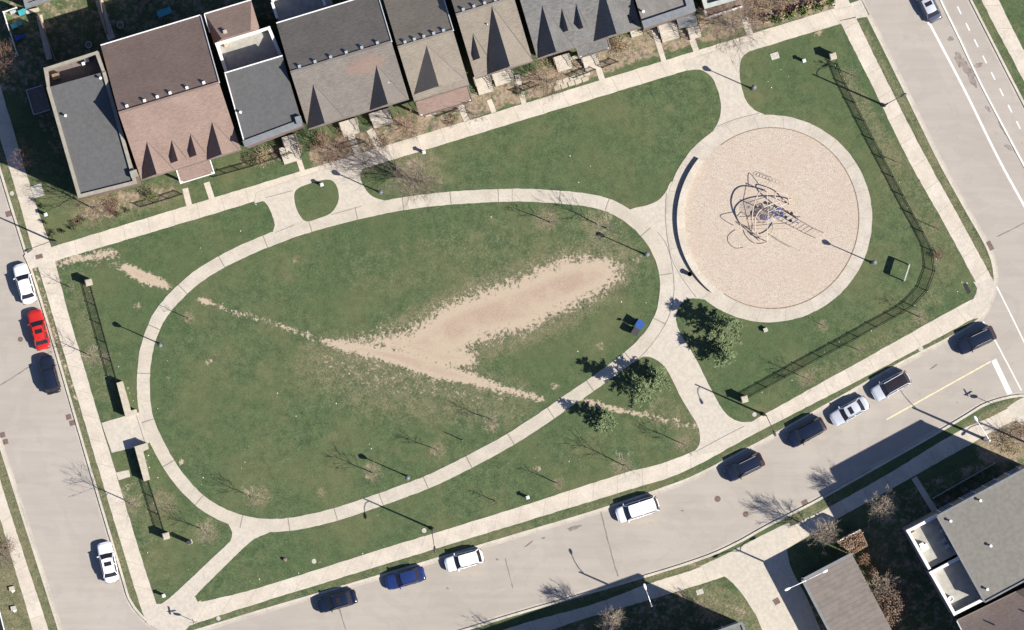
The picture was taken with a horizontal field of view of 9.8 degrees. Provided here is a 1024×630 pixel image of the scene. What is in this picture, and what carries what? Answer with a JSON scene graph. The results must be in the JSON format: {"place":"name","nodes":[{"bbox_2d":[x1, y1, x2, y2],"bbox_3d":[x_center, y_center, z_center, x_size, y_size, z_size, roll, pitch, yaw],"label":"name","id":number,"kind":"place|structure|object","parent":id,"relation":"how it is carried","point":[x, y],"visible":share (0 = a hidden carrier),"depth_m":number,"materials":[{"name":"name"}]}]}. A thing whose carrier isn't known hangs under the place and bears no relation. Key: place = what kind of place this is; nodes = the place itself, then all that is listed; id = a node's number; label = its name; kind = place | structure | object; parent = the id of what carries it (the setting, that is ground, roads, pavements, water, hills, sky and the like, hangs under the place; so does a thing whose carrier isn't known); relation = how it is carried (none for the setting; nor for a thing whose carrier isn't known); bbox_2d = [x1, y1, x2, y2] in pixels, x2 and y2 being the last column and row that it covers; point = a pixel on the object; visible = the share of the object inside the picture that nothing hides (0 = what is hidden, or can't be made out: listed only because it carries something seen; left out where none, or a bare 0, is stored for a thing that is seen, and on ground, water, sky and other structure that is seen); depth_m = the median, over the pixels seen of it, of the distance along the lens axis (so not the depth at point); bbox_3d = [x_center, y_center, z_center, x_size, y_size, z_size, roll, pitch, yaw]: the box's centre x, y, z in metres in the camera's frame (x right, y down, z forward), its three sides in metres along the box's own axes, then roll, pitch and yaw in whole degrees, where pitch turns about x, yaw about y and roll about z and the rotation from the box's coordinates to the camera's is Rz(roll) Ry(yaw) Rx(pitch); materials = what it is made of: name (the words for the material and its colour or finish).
{"place":"outdoors","nodes":[
{"label":"outdoors","id":0,"kind":"place"},
{"bbox_2d":[0,481,47,629],"bbox_3d":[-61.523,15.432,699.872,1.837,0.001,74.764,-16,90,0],"label":"sidewalk","id":1,"kind":"structure","parent":0,"point":[33,607],"depth_m":699.87,"materials":[{"name":"concrete"}]},
{"bbox_2d":[36,14,51,59],"bbox_3d":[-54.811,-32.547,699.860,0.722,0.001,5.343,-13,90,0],"label":"garden path","id":2,"kind":"structure","parent":0,"point":[47,51],"depth_m":699.86,"materials":[{"name":"concrete"}]},
{"bbox_2d":[0,86,155,624],"bbox_3d":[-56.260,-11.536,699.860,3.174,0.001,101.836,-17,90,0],"label":"sidewalk","id":3,"kind":"structure","parent":0,"point":[37,234],"depth_m":699.86,"materials":[{"name":"concrete"}]},
{"bbox_2d":[24,249,41,268],"bbox_3d":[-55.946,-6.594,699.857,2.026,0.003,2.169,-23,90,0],"label":"kerb ramp","id":4,"kind":"structure","parent":3,"relation":"on","point":[34,262],"depth_m":699.86,"materials":[{"name":"concrete"}]},
{"bbox_2d":[95,0,114,39],"bbox_3d":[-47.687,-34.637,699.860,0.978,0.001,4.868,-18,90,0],"label":"garden path","id":5,"kind":"structure","parent":0,"point":[110,35],"depth_m":699.86,"materials":[{"name":"concrete"}]},
{"bbox_2d":[271,0,332,21],"bbox_3d":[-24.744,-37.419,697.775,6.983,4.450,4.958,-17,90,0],"label":"terrace","id":6,"kind":"structure","parent":0,"point":[284,9],"depth_m":696.85,"materials":[{"name":"white concrete"}]},
{"bbox_2d":[137,188,672,531],"bbox_3d":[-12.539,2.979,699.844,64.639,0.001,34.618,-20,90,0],"label":"park path","id":7,"kind":"structure","parent":0,"point":[175,296],"depth_m":699.84,"materials":[{"name":"concrete"}]},
{"bbox_2d":[136,113,758,451],"bbox_3d":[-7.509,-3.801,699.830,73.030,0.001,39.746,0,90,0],"label":"path joints","id":8,"kind":"object","parent":7,"relation":"on","point":[657,232],"visible":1,"depth_m":699.83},
{"bbox_2d":[51,0,868,260],"bbox_3d":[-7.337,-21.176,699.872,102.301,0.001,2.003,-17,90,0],"label":"sidewalk","id":9,"kind":"structure","parent":0,"point":[668,67],"depth_m":699.87,"materials":[{"name":"concrete"}]},
{"bbox_2d":[452,0,532,78],"bbox_3d":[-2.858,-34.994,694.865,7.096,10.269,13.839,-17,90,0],"label":"brick house","id":10,"kind":"structure","parent":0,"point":[493,35],"depth_m":690.86,"materials":[{"name":"beige"}]},
{"bbox_2d":[0,0,993,629],"bbox_3d":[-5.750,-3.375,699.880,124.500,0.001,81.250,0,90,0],"label":"park lawn","id":11,"kind":"structure","parent":0,"point":[310,372],"depth_m":699.88,"materials":[{"name":"green plant"}]},
{"bbox_2d":[0,41,24,88],"bbox_3d":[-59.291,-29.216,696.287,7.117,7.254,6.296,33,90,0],"label":"bare tree","id":12,"kind":"object","parent":11,"relation":"on","point":[8,62],"visible":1,"depth_m":695.38,"materials":[{"name":"brown plant"}]},
{"bbox_2d":[26,85,50,114],"bbox_3d":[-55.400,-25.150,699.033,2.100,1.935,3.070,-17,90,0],"label":"side porch","id":13,"kind":"object","parent":11,"relation":"on","point":[38,99],"visible":1,"depth_m":699.10,"materials":[{"name":"grey wood"}]},
{"bbox_2d":[71,192,118,234],"bbox_3d":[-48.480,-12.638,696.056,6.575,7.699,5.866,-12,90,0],"label":"bare tree","id":14,"kind":"object","parent":11,"relation":"on","point":[95,208],"visible":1,"depth_m":694.64,"materials":[{"name":"brown plant"}]},
{"bbox_2d":[102,413,148,452],"bbox_3d":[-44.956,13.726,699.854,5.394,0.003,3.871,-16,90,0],"label":"path link","id":15,"kind":"object","parent":11,"relation":"on","point":[123,433],"visible":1,"depth_m":699.85,"materials":[{"name":"concrete"}]},
{"bbox_2d":[117,381,137,416],"bbox_3d":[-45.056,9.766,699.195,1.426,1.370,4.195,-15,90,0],"label":"gateway wall","id":16,"kind":"structure","parent":11,"relation":"on","point":[128,411],"depth_m":698.51,"materials":[{"name":"beige stone"}]},
{"bbox_2d":[135,443,149,480],"bbox_3d":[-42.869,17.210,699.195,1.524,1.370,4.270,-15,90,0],"label":"gateway wall","id":17,"kind":"structure","parent":11,"relation":"on","point":[139,449],"depth_m":698.51,"materials":[{"name":"beige stone"}]},
{"bbox_2d":[142,601,200,629],"bbox_3d":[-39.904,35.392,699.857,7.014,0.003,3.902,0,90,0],"label":"corner pad","id":18,"kind":"object","parent":11,"relation":"on","point":[180,620],"visible":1,"depth_m":699.86,"materials":[{"name":"concrete"}]},
{"bbox_2d":[157,525,268,615],"bbox_3d":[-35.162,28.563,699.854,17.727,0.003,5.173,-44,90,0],"label":"path link southwest","id":19,"kind":"object","parent":11,"relation":"on","point":[183,597],"visible":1,"depth_m":699.85,"materials":[{"name":"concrete"}]},
{"bbox_2d":[278,145,300,164],"bbox_3d":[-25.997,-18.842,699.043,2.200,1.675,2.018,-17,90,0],"label":"front steps","id":20,"kind":"structure","parent":11,"relation":"on","point":[294,156],"depth_m":699.32,"materials":[{"name":"concrete"}]},
{"bbox_2d":[282,134,300,156],"bbox_3d":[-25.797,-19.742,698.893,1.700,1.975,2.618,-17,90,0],"label":"front steps","id":21,"kind":"structure","parent":11,"relation":"on","point":[290,142],"depth_m":698.88,"materials":[{"name":"concrete"}]},
{"bbox_2d":[254,164,383,231],"bbox_3d":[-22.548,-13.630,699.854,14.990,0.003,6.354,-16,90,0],"label":"path link","id":22,"kind":"object","parent":11,"relation":"on","point":[352,192],"visible":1,"depth_m":699.85,"materials":[{"name":"concrete"}]},
{"bbox_2d":[294,180,338,220],"bbox_3d":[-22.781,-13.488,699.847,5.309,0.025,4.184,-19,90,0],"label":"grass island","id":23,"kind":"structure","parent":22,"relation":"on","point":[314,200],"depth_m":699.84,"materials":[{"name":"plant"}]},
{"bbox_2d":[306,128,352,175],"bbox_3d":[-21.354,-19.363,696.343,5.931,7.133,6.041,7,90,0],"label":"bare tree","id":24,"kind":"object","parent":11,"relation":"on","point":[330,150],"visible":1,"depth_m":695.68,"materials":[{"name":"brown plant"}]},
{"bbox_2d":[339,117,360,137],"bbox_3d":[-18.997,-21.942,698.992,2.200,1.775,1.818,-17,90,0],"label":"front steps","id":25,"kind":"structure","parent":11,"relation":"on","point":[350,126],"depth_m":699.08,"materials":[{"name":"concrete"}]},
{"bbox_2d":[369,107,393,128],"bbox_3d":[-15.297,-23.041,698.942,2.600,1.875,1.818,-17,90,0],"label":"front steps","id":26,"kind":"structure","parent":11,"relation":"on","point":[383,117],"depth_m":698.98,"materials":[{"name":"concrete"}]},
{"bbox_2d":[389,106,428,143],"bbox_3d":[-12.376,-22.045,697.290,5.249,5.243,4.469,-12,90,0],"label":"bare tree","id":27,"kind":"object","parent":11,"relation":"on","point":[406,125],"visible":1,"depth_m":696.76,"materials":[{"name":"brown plant"}]},
{"bbox_2d":[377,152,448,222],"bbox_3d":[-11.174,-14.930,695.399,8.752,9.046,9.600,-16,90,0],"label":"twig tree","id":28,"kind":"object","parent":11,"relation":"on","point":[415,181],"visible":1,"depth_m":694.45,"materials":[{"name":"brown plant"}]},
{"bbox_2d":[473,75,493,94],"bbox_3d":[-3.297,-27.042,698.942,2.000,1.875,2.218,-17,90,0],"label":"front steps","id":29,"kind":"structure","parent":11,"relation":"on","point":[484,85],"depth_m":699.16,"materials":[{"name":"concrete"}]},
{"bbox_2d":[491,69,515,86],"bbox_3d":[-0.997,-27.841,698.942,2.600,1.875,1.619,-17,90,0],"label":"front steps","id":30,"kind":"structure","parent":11,"relation":"on","point":[502,77],"depth_m":699.16,"materials":[{"name":"concrete"}]},
{"bbox_2d":[526,59,565,101],"bbox_3d":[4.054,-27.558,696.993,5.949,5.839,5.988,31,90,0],"label":"bare tree","id":31,"kind":"object","parent":11,"relation":"on","point":[546,80],"visible":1,"depth_m":696.33,"materials":[{"name":"brown plant"}]},
{"bbox_2d":[553,53,572,71],"bbox_3d":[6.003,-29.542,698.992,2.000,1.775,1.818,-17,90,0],"label":"front steps","id":32,"kind":"structure","parent":11,"relation":"on","point":[564,61],"depth_m":699.08,"materials":[{"name":"concrete"}]},
{"bbox_2d":[554,71,590,90],"bbox_3d":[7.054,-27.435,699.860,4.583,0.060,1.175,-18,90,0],"label":"stepping stones","id":33,"kind":"object","parent":11,"relation":"on","point":[577,81],"visible":1,"depth_m":699.83,"materials":[{"name":"stone"}]},
{"bbox_2d":[581,54,600,71],"bbox_3d":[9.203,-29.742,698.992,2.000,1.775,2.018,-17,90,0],"label":"front steps","id":34,"kind":"structure","parent":11,"relation":"on","point":[590,62],"depth_m":699.24,"materials":[{"name":"concrete"}]},
{"bbox_2d":[590,405,617,434],"bbox_3d":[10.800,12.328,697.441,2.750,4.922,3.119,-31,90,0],"label":"pine tree","id":35,"kind":"object","parent":11,"relation":"on","point":[606,419],"visible":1,"depth_m":697.64,"materials":[{"name":"green plant"}]},
{"bbox_2d":[619,371,660,411],"bbox_3d":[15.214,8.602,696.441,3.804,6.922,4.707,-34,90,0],"label":"pine tree","id":36,"kind":"object","parent":11,"relation":"on","point":[641,388],"visible":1,"depth_m":696.40,"materials":[{"name":"green plant"}]},
{"bbox_2d":[640,366,671,393],"bbox_3d":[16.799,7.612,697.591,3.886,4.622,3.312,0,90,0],"label":"pine tree","id":37,"kind":"object","parent":11,"relation":"on","point":[660,380],"visible":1,"depth_m":697.12,"materials":[{"name":"green plant"}]},
{"bbox_2d":[633,0,696,30],"bbox_3d":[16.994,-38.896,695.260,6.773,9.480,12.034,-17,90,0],"label":"flat house","id":38,"kind":"structure","parent":11,"relation":"on","point":[651,14],"depth_m":691.10,"materials":[{"name":"grey brick"}]},
{"bbox_2d":[657,20,679,42],"bbox_3d":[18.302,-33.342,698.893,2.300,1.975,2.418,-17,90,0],"label":"front steps","id":39,"kind":"structure","parent":11,"relation":"on","point":[668,31],"depth_m":699.08,"materials":[{"name":"concrete"}]},
{"bbox_2d":[685,16,701,39],"bbox_3d":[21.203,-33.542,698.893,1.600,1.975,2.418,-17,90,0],"label":"front steps","id":40,"kind":"structure","parent":11,"relation":"on","point":[694,31],"depth_m":699.28,"materials":[{"name":"concrete"}]},
{"bbox_2d":[708,340,736,367],"bbox_3d":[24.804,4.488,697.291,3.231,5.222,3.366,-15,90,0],"label":"pine tree","id":41,"kind":"object","parent":11,"relation":"on","point":[724,356],"visible":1,"depth_m":697.41,"materials":[{"name":"green plant"}]},
{"bbox_2d":[706,314,748,346],"bbox_3d":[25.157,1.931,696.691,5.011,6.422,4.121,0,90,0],"label":"pine tree","id":42,"kind":"object","parent":11,"relation":"on","point":[728,329],"visible":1,"depth_m":696.90,"materials":[{"name":"green plant"}]},
{"bbox_2d":[694,0,778,73],"bbox_3d":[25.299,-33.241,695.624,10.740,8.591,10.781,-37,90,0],"label":"twig tree","id":43,"kind":"object","parent":11,"relation":"on","point":[730,31],"visible":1,"depth_m":694.60,"materials":[{"name":"brown plant"}]},
{"bbox_2d":[748,64,934,397],"bbox_3d":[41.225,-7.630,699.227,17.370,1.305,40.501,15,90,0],"label":"park fence","id":44,"kind":"object","parent":11,"relation":"on","point":[915,219],"visible":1,"depth_m":698.84,"materials":[{"name":"black metal"}]},
{"bbox_2d":[0,0,1023,629],"bbox_3d":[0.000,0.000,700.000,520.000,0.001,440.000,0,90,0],"label":"road","id":45,"kind":"structure","parent":0,"point":[52,482],"depth_m":700.00,"materials":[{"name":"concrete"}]},
{"bbox_2d":[13,263,36,304],"bbox_3d":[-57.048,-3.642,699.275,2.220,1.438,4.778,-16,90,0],"label":"parked car","id":46,"kind":"object","parent":45,"relation":"on","point":[24,284],"visible":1,"depth_m":698.97,"materials":[{"name":"white paint"}]},
{"bbox_2d":[0,452,57,629],"bbox_3d":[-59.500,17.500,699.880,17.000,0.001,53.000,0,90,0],"label":"verge","id":47,"kind":"structure","parent":45,"relation":"on","point":[19,619],"depth_m":699.88,"materials":[{"name":"green plant"}]},
{"bbox_2d":[0,443,59,629],"bbox_3d":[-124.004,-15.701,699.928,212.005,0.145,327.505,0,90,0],"label":"kerb","id":48,"kind":"structure","parent":45,"relation":"on","point":[28,534],"depth_m":699.86,"materials":[{"name":"concrete"}]},
{"bbox_2d":[0,437,62,629],"bbox_3d":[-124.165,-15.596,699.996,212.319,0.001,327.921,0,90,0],"label":"gutter","id":49,"kind":"object","parent":45,"relation":"on","point":[32,537],"visible":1,"depth_m":700.00,"materials":[{"name":"concrete"}]},
{"bbox_2d":[27,309,49,350],"bbox_3d":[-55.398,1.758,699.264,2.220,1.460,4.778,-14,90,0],"label":"parked car","id":50,"kind":"object","parent":45,"relation":"on","point":[39,332],"visible":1,"depth_m":698.96,"materials":[{"name":"red paint"}]},
{"bbox_2d":[38,355,60,394],"bbox_3d":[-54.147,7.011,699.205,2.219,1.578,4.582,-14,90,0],"label":"parked car","id":51,"kind":"object","parent":45,"relation":"on","point":[49,374],"visible":1,"depth_m":698.78,"materials":[{"name":"blue paint"}]},
{"bbox_2d":[44,51,140,198],"bbox_3d":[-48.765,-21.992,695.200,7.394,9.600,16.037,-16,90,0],"label":"corner house","id":52,"kind":"structure","parent":45,"relation":"on","point":[98,151],"depth_m":691.05,"materials":[{"name":"grey brick"}]},
{"bbox_2d":[97,541,118,582],"bbox_3d":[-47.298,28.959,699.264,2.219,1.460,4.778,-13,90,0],"label":"parked car","id":53,"kind":"object","parent":45,"relation":"on","point":[107,560],"visible":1,"depth_m":698.97,"materials":[{"name":"white paint"}]},
{"bbox_2d":[101,15,240,183],"bbox_3d":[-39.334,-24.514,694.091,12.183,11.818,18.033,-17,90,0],"label":"brick house","id":54,"kind":"structure","parent":45,"relation":"on","point":[173,111],"depth_m":690.87,"materials":[{"name":"brown"}]},
{"bbox_2d":[204,0,259,43],"bbox_3d":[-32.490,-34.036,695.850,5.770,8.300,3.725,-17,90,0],"label":"brick house","id":55,"kind":"structure","parent":45,"relation":"on","point":[231,21],"depth_m":692.61,"materials":[{"name":"brown"}]},
{"bbox_2d":[215,26,304,148],"bbox_3d":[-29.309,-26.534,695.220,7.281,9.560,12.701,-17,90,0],"label":"flat house","id":56,"kind":"structure","parent":45,"relation":"on","point":[260,87],"depth_m":691.02,"materials":[{"name":"grey brick"}]},
{"bbox_2d":[316,589,357,612],"bbox_3d":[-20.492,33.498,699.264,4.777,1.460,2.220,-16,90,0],"label":"parked car","id":57,"kind":"object","parent":45,"relation":"on","point":[335,601],"visible":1,"depth_m":698.96,"materials":[{"name":"black paint"}]},
{"bbox_2d":[276,0,408,129],"bbox_3d":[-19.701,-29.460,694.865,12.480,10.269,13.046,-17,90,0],"label":"brick house","id":58,"kind":"structure","parent":45,"relation":"on","point":[342,61],"depth_m":691.40,"materials":[{"name":"grey"}]},
{"bbox_2d":[385,566,425,589],"bbox_3d":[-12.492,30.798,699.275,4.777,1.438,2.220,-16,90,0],"label":"parked car","id":59,"kind":"object","parent":45,"relation":"on","point":[407,577],"visible":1,"depth_m":698.96,"materials":[{"name":"blue paint"}]},
{"bbox_2d":[384,0,472,116],"bbox_3d":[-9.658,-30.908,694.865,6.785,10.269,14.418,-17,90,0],"label":"brick house","id":60,"kind":"structure","parent":45,"relation":"on","point":[427,46],"depth_m":691.34,"materials":[{"name":"beige"}]},
{"bbox_2d":[444,549,483,571],"bbox_3d":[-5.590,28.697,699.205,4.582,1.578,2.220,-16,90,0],"label":"parked car","id":61,"kind":"object","parent":45,"relation":"on","point":[463,560],"visible":1,"depth_m":698.78,"materials":[{"name":"white paint"}]},
{"bbox_2d":[0,0,995,629],"bbox_3d":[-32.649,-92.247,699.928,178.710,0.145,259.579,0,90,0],"label":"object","id":62,"kind":"structure","parent":45,"relation":"on","point":[540,526],"depth_m":699.86,"materials":[{"name":"concrete"}]},
{"bbox_2d":[0,0,998,629],"bbox_3d":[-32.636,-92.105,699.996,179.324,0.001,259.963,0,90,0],"label":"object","id":63,"kind":"structure","parent":45,"relation":"on","point":[582,516],"depth_m":700.00,"materials":[{"name":"concrete"}]},
{"bbox_2d":[0,125,1023,629],"bbox_3d":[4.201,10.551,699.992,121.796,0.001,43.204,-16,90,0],"label":"road seams","id":64,"kind":"object","parent":45,"relation":"on","point":[602,517],"visible":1,"depth_m":699.99,"materials":[{"name":"asphalt"}]},
{"bbox_2d":[520,0,640,58],"bbox_3d":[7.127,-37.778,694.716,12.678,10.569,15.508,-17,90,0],"label":"brick house","id":65,"kind":"structure","parent":45,"relation":"on","point":[585,28],"depth_m":691.57,"materials":[{"name":"grey stone"}]},
{"bbox_2d":[615,496,659,522],"bbox_3d":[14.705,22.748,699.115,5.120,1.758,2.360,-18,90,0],"label":"parked minivan","id":66,"kind":"object","parent":45,"relation":"on","point":[628,512],"visible":1,"depth_m":698.48,"materials":[{"name":"white paint"}]},
{"bbox_2d":[700,0,742,17],"bbox_3d":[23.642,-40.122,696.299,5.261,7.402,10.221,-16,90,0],"label":"flat house","id":67,"kind":"structure","parent":45,"relation":"on","point":[707,5],"depth_m":696.50,"materials":[{"name":"red brick"}]},
{"bbox_2d":[711,621,745,629],"bbox_3d":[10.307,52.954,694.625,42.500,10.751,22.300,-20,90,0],"label":"apartment building","id":68,"kind":"structure","parent":45,"relation":"on","point":[736,625],"depth_m":689.45,"materials":[{"name":"grey brick"}]},
{"bbox_2d":[447,36,1011,588],"bbox_3d":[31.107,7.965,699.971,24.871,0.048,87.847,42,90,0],"label":"road stains","id":69,"kind":"object","parent":45,"relation":"on","point":[963,64],"visible":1,"depth_m":699.99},
{"bbox_2d":[453,392,1023,629],"bbox_3d":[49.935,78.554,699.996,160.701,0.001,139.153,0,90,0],"label":"gutter","id":70,"kind":"object","parent":45,"relation":"on","point":[757,528],"visible":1,"depth_m":700.00,"materials":[{"name":"concrete"}]},
{"bbox_2d":[462,394,1023,629],"bbox_3d":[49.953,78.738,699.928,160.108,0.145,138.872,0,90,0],"label":"kerb","id":71,"kind":"structure","parent":45,"relation":"on","point":[768,525],"depth_m":699.86,"materials":[{"name":"concrete"}]},
{"bbox_2d":[724,452,764,481],"bbox_3d":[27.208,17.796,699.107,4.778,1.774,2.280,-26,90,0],"label":"parked car","id":72,"kind":"object","parent":45,"relation":"on","point":[747,465],"visible":1,"depth_m":698.63,"materials":[{"name":"blue paint"}]},
{"bbox_2d":[786,417,826,447],"bbox_3d":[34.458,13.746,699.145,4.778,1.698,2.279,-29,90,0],"label":"parked car","id":73,"kind":"object","parent":45,"relation":"on","point":[806,432],"visible":1,"depth_m":698.63,"materials":[{"name":"black paint"}]},
{"bbox_2d":[829,396,869,425],"bbox_3d":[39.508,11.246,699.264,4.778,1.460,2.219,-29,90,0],"label":"parked car","id":74,"kind":"object","parent":45,"relation":"on","point":[852,409],"visible":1,"depth_m":698.97,"materials":[{"name":"silver metal"}]},
{"bbox_2d":[871,370,911,400],"bbox_3d":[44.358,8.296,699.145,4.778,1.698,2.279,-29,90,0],"label":"parked car","id":75,"kind":"object","parent":45,"relation":"on","point":[891,385],"visible":1,"depth_m":698.63,"materials":[{"name":"silver metal"}]},
{"bbox_2d":[916,0,941,22],"bbox_3d":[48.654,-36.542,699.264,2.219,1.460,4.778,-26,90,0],"label":"parked car","id":76,"kind":"object","parent":45,"relation":"on","point":[931,11],"visible":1,"depth_m":698.77,"materials":[{"name":"grey paint"}]},
{"bbox_2d":[902,464,1023,615],"bbox_3d":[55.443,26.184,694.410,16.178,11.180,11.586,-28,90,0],"label":"apartment building","id":77,"kind":"structure","parent":45,"relation":"on","point":[968,547],"depth_m":689.40,"materials":[{"name":"grey brick"}]},
{"bbox_2d":[917,0,1023,394],"bbox_3d":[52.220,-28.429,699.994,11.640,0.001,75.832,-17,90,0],"label":"road markings","id":78,"kind":"object","parent":45,"relation":"on","point":[1001,376],"visible":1,"depth_m":699.99,"materials":[{"name":"white paint"}]},
{"bbox_2d":[955,325,996,354],"bbox_3d":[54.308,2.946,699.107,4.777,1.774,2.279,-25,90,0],"label":"parked car","id":79,"kind":"object","parent":45,"relation":"on","point":[981,337],"visible":1,"depth_m":698.63,"materials":[{"name":"blue paint"}]},
{"bbox_2d":[940,0,1023,165],"bbox_3d":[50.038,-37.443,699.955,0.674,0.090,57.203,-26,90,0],"label":"lane separator","id":80,"kind":"object","parent":45,"relation":"on","point":[981,83],"visible":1,"depth_m":699.91,"materials":[{"name":"white paint"}]},
{"bbox_2d":[956,586,1023,629],"bbox_3d":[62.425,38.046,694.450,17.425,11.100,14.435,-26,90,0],"label":"brown roofed house","id":81,"kind":"structure","parent":45,"relation":"on","point":[1005,612],"depth_m":691.50,"materials":[{"name":"brick"}]},
{"bbox_2d":[967,0,1023,110],"bbox_3d":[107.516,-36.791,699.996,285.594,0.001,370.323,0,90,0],"label":"gutter","id":82,"kind":"object","parent":45,"relation":"on","point":[995,53],"visible":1,"depth_m":700.00,"materials":[{"name":"concrete"}]},
{"bbox_2d":[970,0,1023,104],"bbox_3d":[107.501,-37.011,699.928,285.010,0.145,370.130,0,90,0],"label":"kerb","id":83,"kind":"structure","parent":45,"relation":"on","point":[997,52],"depth_m":699.86,"materials":[{"name":"concrete"}]},
{"bbox_2d":[973,0,1023,98],"bbox_3d":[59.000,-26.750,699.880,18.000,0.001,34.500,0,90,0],"label":"verge","id":84,"kind":"structure","parent":45,"relation":"on","point":[1014,11],"depth_m":699.88,"materials":[{"name":"green plant"}]},
{"bbox_2d":[190,300,972,624],"bbox_3d":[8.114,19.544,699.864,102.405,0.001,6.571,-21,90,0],"label":"sidewalk","id":85,"kind":"structure","parent":0,"point":[944,324],"depth_m":699.86,"materials":[{"name":"concrete"}]},
{"bbox_2d":[630,181,758,456],"bbox_3d":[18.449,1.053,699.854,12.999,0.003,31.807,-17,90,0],"label":"path link","id":86,"kind":"object","parent":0,"point":[670,350],"visible":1,"depth_m":699.85,"materials":[{"name":"concrete"}]},
{"bbox_2d":[683,38,763,130],"bbox_3d":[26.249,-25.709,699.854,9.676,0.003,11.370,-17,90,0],"label":"walkway","id":87,"kind":"structure","parent":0,"point":[719,68],"depth_m":699.85,"materials":[{"name":"concrete"}]},
{"bbox_2d":[470,397,1023,629],"bbox_3d":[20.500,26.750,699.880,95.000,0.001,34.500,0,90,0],"label":"verge","id":88,"kind":"structure","parent":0,"point":[890,548],"depth_m":699.88,"materials":[{"name":"green plant"}]},
{"bbox_2d":[596,607,629,629],"bbox_3d":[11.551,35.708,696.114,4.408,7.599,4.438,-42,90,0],"label":"bare tree","id":89,"kind":"object","parent":88,"relation":"on","point":[611,620],"visible":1,"depth_m":694.55,"materials":[{"name":"grey plant"}]},
{"bbox_2d":[804,515,839,555],"bbox_3d":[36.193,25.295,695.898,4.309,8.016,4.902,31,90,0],"label":"bare tree","id":90,"kind":"object","parent":88,"relation":"on","point":[822,534],"visible":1,"depth_m":694.39,"materials":[{"name":"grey plant"}]},
{"bbox_2d":[801,552,891,629],"bbox_3d":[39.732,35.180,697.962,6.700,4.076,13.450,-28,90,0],"label":"garage","id":91,"kind":"structure","parent":88,"relation":"on","point":[840,593],"depth_m":696.00,"materials":[{"name":"grey brick"}]},
{"bbox_2d":[835,528,867,553],"bbox_3d":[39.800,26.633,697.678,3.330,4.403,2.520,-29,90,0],"label":"hedge","id":92,"kind":"object","parent":88,"relation":"on","point":[859,543],"visible":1,"depth_m":695.91,"materials":[{"name":"brown plant"}]},
{"bbox_2d":[864,486,897,523],"bbox_3d":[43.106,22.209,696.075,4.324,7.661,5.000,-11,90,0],"label":"bare tree","id":93,"kind":"object","parent":88,"relation":"on","point":[881,507],"visible":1,"depth_m":694.40,"materials":[{"name":"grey plant"}]},
{"bbox_2d":[869,581,915,628],"bbox_3d":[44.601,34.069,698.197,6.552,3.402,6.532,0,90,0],"label":"bush","id":94,"kind":"object","parent":88,"relation":"on","point":[899,599],"visible":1,"depth_m":697.82,"materials":[{"name":"brown plant"}]},
{"bbox_2d":[988,425,1023,455],"bbox_3d":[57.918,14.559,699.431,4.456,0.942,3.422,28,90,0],"label":"bush","id":95,"kind":"object","parent":88,"relation":"on","point":[1009,442],"visible":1,"depth_m":699.49,"materials":[{"name":"plant"}]},
{"bbox_2d":[504,409,1014,629],"bbox_3d":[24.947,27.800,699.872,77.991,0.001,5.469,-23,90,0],"label":"sidewalk","id":96,"kind":"structure","parent":0,"point":[944,449],"depth_m":699.87,"materials":[{"name":"concrete"}]},
{"bbox_2d":[700,522,820,629],"bbox_3d":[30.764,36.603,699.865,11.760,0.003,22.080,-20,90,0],"label":"driveway","id":97,"kind":"structure","parent":0,"point":[758,573],"depth_m":699.86,"materials":[{"name":"concrete"}]},
{"bbox_2d":[666,115,871,321],"bbox_3d":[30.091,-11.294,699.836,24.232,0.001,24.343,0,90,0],"label":"playground path","id":98,"kind":"structure","parent":0,"point":[703,149],"depth_m":699.84,"materials":[{"name":"concrete"}]},
{"bbox_2d":[677,159,715,292],"bbox_3d":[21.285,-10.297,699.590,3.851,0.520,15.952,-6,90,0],"label":"seat wall","id":99,"kind":"structure","parent":98,"relation":"on","point":[706,283],"depth_m":699.33,"materials":[{"name":"concrete"}]},
{"bbox_2d":[685,128,858,307],"bbox_3d":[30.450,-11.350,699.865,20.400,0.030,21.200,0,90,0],"label":"playground surface","id":100,"kind":"object","parent":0,"point":[728,183],"visible":1,"depth_m":699.85,"materials":[{"name":"sand"}]},
{"bbox_2d":[736,175,824,251],"bbox_3d":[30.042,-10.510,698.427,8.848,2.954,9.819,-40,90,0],"label":"climbing frame","id":101,"kind":"object","parent":100,"relation":"on","point":[764,216],"visible":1,"depth_m":698.35,"materials":[{"name":"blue metal"}]},
{"bbox_2d":[721,127,858,308],"bbox_3d":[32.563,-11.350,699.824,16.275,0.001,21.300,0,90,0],"label":"edge board","id":102,"kind":"object","parent":100,"relation":"on","point":[858,220],"visible":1,"depth_m":699.82,"materials":[{"name":"concrete"}]},
{"bbox_2d":[832,0,989,283],"bbox_3d":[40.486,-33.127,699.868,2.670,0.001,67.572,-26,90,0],"label":"sidewalk","id":103,"kind":"structure","parent":0,"point":[936,193],"depth_m":699.87,"materials":[{"name":"concrete"}]},
{"bbox_2d":[912,476,936,511],"bbox_3d":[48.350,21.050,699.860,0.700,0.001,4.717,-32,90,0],"label":"front walk","id":104,"kind":"structure","parent":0,"point":[924,494],"depth_m":699.86,"materials":[{"name":"concrete"}]},
{"bbox_2d":[964,276,992,318],"bbox_3d":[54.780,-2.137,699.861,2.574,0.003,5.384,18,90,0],"label":"corner pad","id":105,"kind":"object","parent":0,"point":[974,308],"visible":1,"depth_m":699.86,"materials":[{"name":"concrete"}]},
{"bbox_2d":[982,0,1023,79],"bbox_3d":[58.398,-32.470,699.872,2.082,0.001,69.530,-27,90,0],"label":"sidewalk","id":106,"kind":"structure","parent":0,"point":[1001,22],"depth_m":699.87,"materials":[{"name":"concrete"}]},
{"bbox_2d":[1007,398,1023,424],"bbox_3d":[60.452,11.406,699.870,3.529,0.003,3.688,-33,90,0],"label":"corner pad","id":107,"kind":"object","parent":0,"point":[1016,409],"visible":1,"depth_m":699.87,"materials":[{"name":"concrete"}]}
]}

